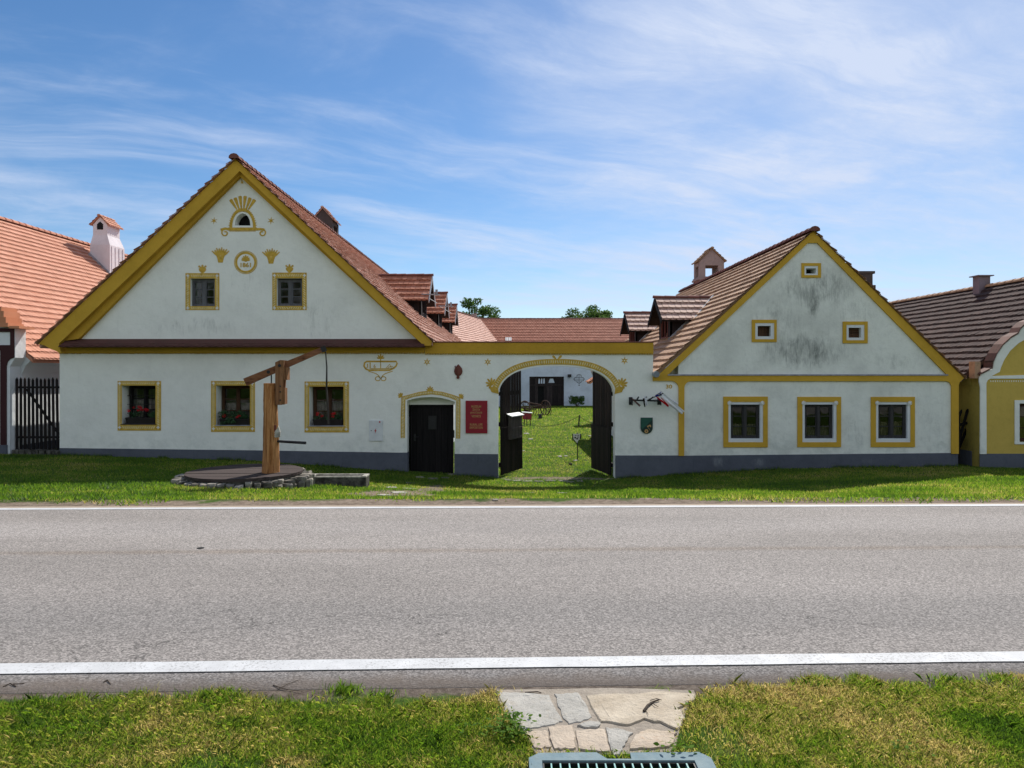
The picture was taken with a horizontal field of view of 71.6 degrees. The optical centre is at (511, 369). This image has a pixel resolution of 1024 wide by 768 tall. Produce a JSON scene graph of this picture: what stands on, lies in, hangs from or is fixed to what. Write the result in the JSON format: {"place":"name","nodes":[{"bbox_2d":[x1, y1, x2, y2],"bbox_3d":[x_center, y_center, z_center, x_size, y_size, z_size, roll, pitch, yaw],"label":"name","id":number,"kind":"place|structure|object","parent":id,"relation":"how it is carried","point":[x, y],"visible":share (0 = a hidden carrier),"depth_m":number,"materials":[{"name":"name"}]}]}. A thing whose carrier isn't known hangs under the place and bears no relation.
{"place":"outdoors","nodes":[
{"label":"outdoors","id":0,"kind":"place"},
{"bbox_2d":[15,377,59,448],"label":"picket gate","id":1,"kind":"structure","parent":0,"point":[42,412],"depth_m":20.47,"materials":[{"name":"black wood"}]},
{"bbox_2d":[0,214,127,453],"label":"neighbour house","id":2,"kind":"structure","parent":0,"point":[48,279],"depth_m":24.73,"materials":[{"name":"orange tile"}]},
{"bbox_2d":[0,503,1023,693],"bbox_3d":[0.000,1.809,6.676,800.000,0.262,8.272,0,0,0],"label":"road","id":3,"kind":"structure","parent":0,"point":[120,585],"depth_m":5.58,"materials":[{"name":"grey asphalt"}]},
{"bbox_2d":[3,683,23,686],"bbox_3d":[-2.654,1.675,3.779,0.086,0.010,0.047,0,0,0],"label":"twig","id":4,"kind":"object","parent":3,"relation":"on","point":[13,684],"visible":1,"depth_m":3.78,"materials":[{"name":"wood"}]},
{"bbox_2d":[273,680,299,690],"bbox_3d":[-1.172,1.673,3.737,0.135,0.012,0.167,0,0,-31],"label":"twig","id":5,"kind":"object","parent":3,"relation":"on","point":[285,688],"visible":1,"depth_m":3.73,"materials":[{"name":"wood"}]},
{"bbox_2d":[0,651,1023,673],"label":"road marking","id":6,"kind":"object","parent":3,"relation":"on","point":[258,665],"visible":1,"depth_m":4.08,"materials":[{"name":"white paint"}]},
{"bbox_2d":[0,504,1023,509],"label":"road marking","id":7,"kind":"object","parent":3,"relation":"on","point":[509,506],"visible":1,"depth_m":9.75,"materials":[{"name":"white paint"}]},
{"bbox_2d":[0,406,1023,767],"bbox_3d":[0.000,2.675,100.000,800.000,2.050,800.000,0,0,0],"label":"ground","id":8,"kind":"structure","parent":0,"point":[414,692],"depth_m":10.10,"materials":[{"name":"green plant"}]},
{"bbox_2d":[12,449,59,454],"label":"threshold stones","id":9,"kind":"object","parent":8,"relation":"on","point":[38,451],"visible":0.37,"depth_m":20.30,"materials":[{"name":"grey stone"}]},
{"bbox_2d":[171,464,314,489],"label":"well platform","id":10,"kind":"structure","parent":8,"relation":"on","point":[248,476],"depth_m":14.59,"materials":[{"name":"stone"}]},
{"bbox_2d":[243,346,328,473],"bbox_3d":[-4.770,0.821,15.004,1.731,2.688,0.418,0,0,-7],"label":"well pump","id":11,"kind":"object","parent":10,"relation":"on","point":[274,395],"visible":1,"depth_m":14.89,"materials":[{"name":"brown wood"}]},
{"bbox_2d":[34,153,460,470],"bbox_3d":[-7.856,-1.985,35.194,11.322,11.271,30.452,0,0,0],"label":"farmhouse","id":12,"kind":"object","parent":8,"relation":"on","point":[202,304],"visible":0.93,"depth_m":20.40,"materials":[{"name":"white paint"}]},
{"bbox_2d":[118,381,160,430],"bbox_3d":[-10.708,1.030,20.647,1.243,1.427,0.555,0,0,0],"label":"window","id":13,"kind":"structure","parent":12,"relation":"in","point":[153,405],"depth_m":20.39,"materials":[{"name":"yellow wood"}]},
{"bbox_2d":[125,405,154,423],"bbox_3d":[-10.665,1.277,20.474,0.914,0.542,0.363,0,0,0],"label":"flower box","id":14,"kind":"object","parent":12,"relation":"on","point":[134,419],"visible":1,"depth_m":20.41,"materials":[{"name":"plastic"}]},
{"bbox_2d":[185,265,218,309],"bbox_3d":[-8.894,-2.371,20.472,0.971,1.300,0.176,0,0,0],"label":"attic window","id":15,"kind":"structure","parent":12,"relation":"in","point":[204,306],"depth_m":20.39,"materials":[{"name":"yellow wood"}]},
{"bbox_2d":[211,381,254,431],"bbox_3d":[-8.015,1.048,20.647,1.258,1.464,0.555,0,0,0],"label":"window","id":16,"kind":"structure","parent":12,"relation":"in","point":[249,408],"depth_m":20.39,"materials":[{"name":"yellow paint"}]},
{"bbox_2d":[218,409,249,424],"bbox_3d":[-8.001,1.357,20.461,0.910,0.455,0.391,0,0,0],"label":"flower box","id":17,"kind":"object","parent":12,"relation":"on","point":[231,420],"visible":1,"depth_m":20.41,"materials":[{"name":"plastic"}]},
{"bbox_2d":[272,264,306,309],"bbox_3d":[-6.393,-2.379,20.472,0.986,1.315,0.176,0,0,0],"label":"attic window","id":18,"kind":"structure","parent":12,"relation":"in","point":[290,305],"depth_m":20.39,"materials":[{"name":"yellow paint"}]},
{"bbox_2d":[305,381,348,431],"bbox_3d":[-5.323,1.063,20.647,1.273,1.464,0.555,0,0,0],"label":"window","id":19,"kind":"structure","parent":12,"relation":"in","point":[341,408],"depth_m":20.39,"materials":[{"name":"yellow wood"}]},
{"bbox_2d":[312,412,342,425],"bbox_3d":[-5.313,1.403,20.470,0.911,0.391,0.332,0,0,0],"label":"flower box","id":20,"kind":"object","parent":12,"relation":"on","point":[334,421],"visible":1,"depth_m":20.41,"materials":[{"name":"plastic"}]},
{"bbox_2d":[314,474,369,486],"bbox_3d":[-3.907,2.510,16.062,1.285,0.263,0.430,0,0,0],"label":"stone trough","id":21,"kind":"object","parent":8,"relation":"on","point":[355,480],"visible":0.62,"depth_m":15.88,"materials":[{"name":"grey stone"}]},
{"bbox_2d":[453,311,499,406],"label":"wing","id":22,"kind":"structure","parent":8,"relation":"on","point":[472,327],"depth_m":68.00,"materials":[{"name":"red tile"}]},
{"bbox_2d":[460,297,500,317],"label":"tree","id":23,"kind":"object","parent":8,"relation":"on","point":[483,311],"visible":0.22,"depth_m":96.08,"materials":[{"name":"green plant"}]},
{"bbox_2d":[0,668,1023,767],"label":"grass","id":24,"kind":"structure","parent":8,"relation":"on","point":[971,693],"depth_m":3.28,"materials":[{"name":"green plant"}]},
{"bbox_2d":[0,452,1023,505],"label":"grass","id":25,"kind":"structure","parent":8,"relation":"on","point":[322,492],"depth_m":15.70,"materials":[{"name":"green plant"}]},
{"bbox_2d":[0,493,1023,503],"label":"grass","id":26,"kind":"structure","parent":8,"relation":"on","point":[27,498],"depth_m":10.38,"materials":[{"name":"green plant"}]},
{"bbox_2d":[522,412,531,425],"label":"information stand","id":27,"kind":"object","parent":8,"relation":"on","point":[527,415],"visible":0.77,"depth_m":42.63,"materials":[{"name":"white paint"}]},
{"bbox_2d":[521,400,551,414],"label":"horse rake","id":28,"kind":"object","parent":8,"relation":"on","point":[538,407],"visible":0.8,"depth_m":54.63,"materials":[{"name":"metal"}]},
{"bbox_2d":[398,341,678,478],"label":"gate wall","id":29,"kind":"structure","parent":8,"relation":"on","point":[434,390],"depth_m":20.40,"materials":[{"name":"white paint"}]},
{"bbox_2d":[411,405,453,472],"bbox_3d":[-2.318,2.014,20.730,1.277,1.998,0.141,0,0,0],"label":"door","id":30,"kind":"structure","parent":29,"relation":"in","point":[432,426],"depth_m":20.73,"materials":[{"name":"black wood"}]},
{"bbox_2d":[454,364,461,378],"bbox_3d":[-1.541,0.050,20.365,0.244,0.415,0.070,0,0,0],"label":"wooden carving","id":31,"kind":"object","parent":29,"relation":"attached to","point":[458,370],"visible":1,"depth_m":20.35,"materials":[{"name":"brown wood"}]},
{"bbox_2d":[466,401,486,432],"bbox_3d":[-1.019,1.350,20.378,0.625,0.934,0.045,0,0,0],"label":"museum sign","id":32,"kind":"object","parent":29,"relation":"attached to","point":[476,416],"visible":1,"depth_m":20.36,"materials":[{"name":"red metal"}]},
{"bbox_2d":[507,412,523,439],"bbox_3d":[0.109,1.696,21.560,0.180,0.778,0.940,0,0,24],"label":"notice box","id":33,"kind":"object","parent":29,"relation":"attached to","point":[514,425],"visible":1,"depth_m":21.43,"materials":[{"name":"brown wood"}]},
{"bbox_2d":[629,396,660,404],"bbox_3d":[3.817,0.880,20.214,0.918,0.262,0.372,0,0,0],"label":"flag bracket","id":34,"kind":"object","parent":29,"relation":"attached to","point":[658,401],"visible":0.87,"depth_m":20.22,"materials":[{"name":"black metal"}]},
{"bbox_2d":[643,396,647,406],"bbox_3d":[3.765,0.892,20.047,0.141,0.318,0.104,0,0,0],"label":"flag","id":35,"kind":"object","parent":34,"relation":"hanging from","point":[645,401],"visible":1,"depth_m":20.04,"materials":[{"name":"white fabric"}]},
{"bbox_2d":[648,391,683,413],"bbox_3d":[4.352,0.913,20.008,0.997,0.670,0.294,0,0,9],"label":"flag","id":36,"kind":"object","parent":34,"relation":"attached to","point":[662,397],"visible":1,"depth_m":20.00,"materials":[{"name":"white fabric"}]},
{"bbox_2d":[641,418,652,433],"bbox_3d":[3.866,1.600,20.378,0.346,0.464,0.043,0,0,0],"label":"shield sign","id":37,"kind":"object","parent":29,"relation":"attached to","point":[646,425],"visible":1,"depth_m":20.36,"materials":[{"name":"green metal"}]},
{"bbox_2d":[524,415,591,425],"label":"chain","id":38,"kind":"object","parent":8,"relation":"on","point":[579,416],"visible":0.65,"depth_m":41.06,"materials":[{"name":"black metal"}]},
{"bbox_2d":[561,308,581,317],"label":"tree","id":39,"kind":"object","parent":8,"relation":"on","point":[570,314],"visible":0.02,"depth_m":100.72,"materials":[{"name":"green plant"}]},
{"bbox_2d":[569,395,584,405],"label":"shrub","id":40,"kind":"object","parent":8,"relation":"on","point":[576,399],"visible":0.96,"depth_m":71.29,"materials":[{"name":"green plant"}]},
{"bbox_2d":[572,433,581,459],"bbox_3d":[2.288,2.720,25.058,0.326,1.009,0.076,0,0,0],"label":"post sign","id":41,"kind":"object","parent":8,"relation":"on","point":[576,437],"visible":0.96,"depth_m":25.02,"materials":[{"name":"black metal"}]},
{"bbox_2d":[481,318,674,405],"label":"barn","id":42,"kind":"structure","parent":8,"relation":"on","point":[556,385],"depth_m":74.31,"materials":[{"name":"white paint"}]},
{"bbox_2d":[529,377,563,405],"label":"barn door","id":43,"kind":"structure","parent":42,"relation":"in","point":[551,389],"depth_m":73.22,"materials":[{"name":"black wood"}]},
{"bbox_2d":[585,377,592,383],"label":"flag","id":44,"kind":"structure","parent":8,"relation":"on","point":[590,381],"depth_m":43.62,"materials":[{"name":"orange fabric"}]},
{"bbox_2d":[572,304,612,317],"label":"tree","id":45,"kind":"object","parent":8,"relation":"on","point":[595,312],"visible":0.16,"depth_m":97.59,"materials":[{"name":"green plant"}]},
{"bbox_2d":[529,752,715,767],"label":"drain grate","id":46,"kind":"object","parent":8,"relation":"on","point":[636,759],"visible":1,"depth_m":2.97,"materials":[{"name":"grey metal"}]},
{"bbox_2d":[457,690,934,756],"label":"weeds","id":47,"kind":"object","parent":8,"relation":"on","point":[514,720],"visible":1,"depth_m":3.22,"materials":[{"name":"green plant"}]},
{"bbox_2d":[591,226,966,473],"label":"cottage","id":48,"kind":"structure","parent":8,"relation":"on","point":[809,347],"depth_m":20.40,"materials":[{"name":"white paint"}]},
{"bbox_2d":[723,397,767,446],"bbox_3d":[6.706,1.493,20.485,1.273,1.457,0.280,0,0,0],"label":"window","id":49,"kind":"structure","parent":48,"relation":"in","point":[744,434],"depth_m":20.39,"materials":[{"name":"yellow paint"}]},
{"bbox_2d":[797,397,840,446],"bbox_3d":[8.821,1.493,20.485,1.251,1.442,0.280,0,0,0],"label":"window","id":50,"kind":"structure","parent":48,"relation":"in","point":[817,435],"depth_m":20.39,"materials":[{"name":"yellow wood"}]},
{"bbox_2d":[871,397,914,446],"bbox_3d":[10.936,1.493,20.485,1.258,1.442,0.280,0,0,0],"label":"window","id":51,"kind":"structure","parent":48,"relation":"in","point":[890,433],"depth_m":20.39,"materials":[{"name":"yellow paint"}]},
{"bbox_2d":[889,275,1023,467],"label":"yellow house","id":52,"kind":"structure","parent":8,"relation":"on","point":[974,334],"depth_m":21.05,"materials":[{"name":"tile"}]},
{"bbox_2d":[1014,400,1023,443],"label":"window","id":53,"kind":"structure","parent":52,"relation":"in","point":[1017,403],"depth_m":20.27,"materials":[{"name":"white wood"}]},
{"bbox_2d":[958,409,968,458],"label":"leaning picket gate","id":54,"kind":"structure","parent":8,"relation":"on","point":[962,425],"depth_m":20.86,"materials":[{"name":"black wood"}]},
{"bbox_2d":[0,0,1023,317],"label":"sky","id":55,"kind":"structure","parent":0,"point":[533,158],"materials":[{"name":"blue"}]},
{"bbox_2d":[436,405,612,477],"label":"grass","id":56,"kind":"structure","parent":0,"point":[579,408],"depth_m":31.82,"materials":[{"name":"green plant"}]},
{"bbox_2d":[497,688,695,754],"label":"path","id":57,"kind":"structure","parent":0,"point":[638,727],"depth_m":3.38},
{"bbox_2d":[498,692,562,730],"bbox_3d":[0.090,1.682,3.489,0.258,0.053,0.434,0,0,-10],"label":"flagstone","id":58,"kind":"object","parent":57,"relation":"on","point":[535,705],"visible":0.68,"depth_m":3.49,"materials":[{"name":"grey stone"}]},
{"bbox_2d":[525,730,549,749],"bbox_3d":[0.113,1.673,3.183,0.112,0.047,0.167,0,0,0],"label":"flagstone","id":59,"kind":"object","parent":57,"relation":"on","point":[542,738],"visible":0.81,"depth_m":3.18,"materials":[{"name":"beige stone"}]},
{"bbox_2d":[548,725,575,750],"bbox_3d":[0.227,1.673,3.201,0.116,0.050,0.219,0,0,0],"label":"flagstone","id":60,"kind":"object","parent":57,"relation":"on","point":[562,737],"visible":0.83,"depth_m":3.19,"materials":[{"name":"beige stone"}]},
{"bbox_2d":[554,692,591,724],"bbox_3d":[0.301,1.683,3.504,0.145,0.050,0.336,0,0,-8],"label":"flagstone","id":61,"kind":"object","parent":57,"relation":"on","point":[573,707],"visible":0.84,"depth_m":3.49,"materials":[{"name":"beige stone"}]},
{"bbox_2d":[577,721,600,728],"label":"flagstone","id":62,"kind":"object","parent":57,"relation":"on","point":[590,724],"visible":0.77,"depth_m":3.31,"materials":[{"name":"grey stone"}]},
{"bbox_2d":[576,728,609,752],"bbox_3d":[0.359,1.673,3.178,0.139,0.051,0.211,0,0,0],"label":"flagstone","id":63,"kind":"object","parent":57,"relation":"on","point":[587,739],"visible":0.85,"depth_m":3.16,"materials":[{"name":"beige stone"}]},
{"bbox_2d":[606,727,632,756],"bbox_3d":[0.492,1.673,3.170,0.125,0.050,0.260,0,0,0],"label":"flagstone","id":64,"kind":"object","parent":57,"relation":"on","point":[617,738],"visible":0.82,"depth_m":3.18,"materials":[{"name":"grey stone"}]},
{"bbox_2d":[586,691,694,730],"bbox_3d":[0.657,1.680,3.478,0.558,0.058,0.411,0,0,0],"label":"flagstone","id":65,"kind":"object","parent":57,"relation":"on","point":[621,709],"visible":0.81,"depth_m":3.49,"materials":[{"name":"beige stone"}]},
{"bbox_2d":[643,698,661,713],"bbox_3d":[0.688,1.651,3.483,0.058,0.016,0.195,0,0,26],"label":"twig","id":66,"kind":"object","parent":65,"relation":"on","point":[647,706],"visible":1,"depth_m":3.50,"materials":[{"name":"wood"}]},
{"bbox_2d":[630,729,676,749],"bbox_3d":[0.633,1.672,3.183,0.238,0.050,0.175,0,0,0],"label":"flagstone","id":67,"kind":"object","parent":57,"relation":"on","point":[646,739],"visible":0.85,"depth_m":3.17,"materials":[{"name":"beige stone"}]}
]}

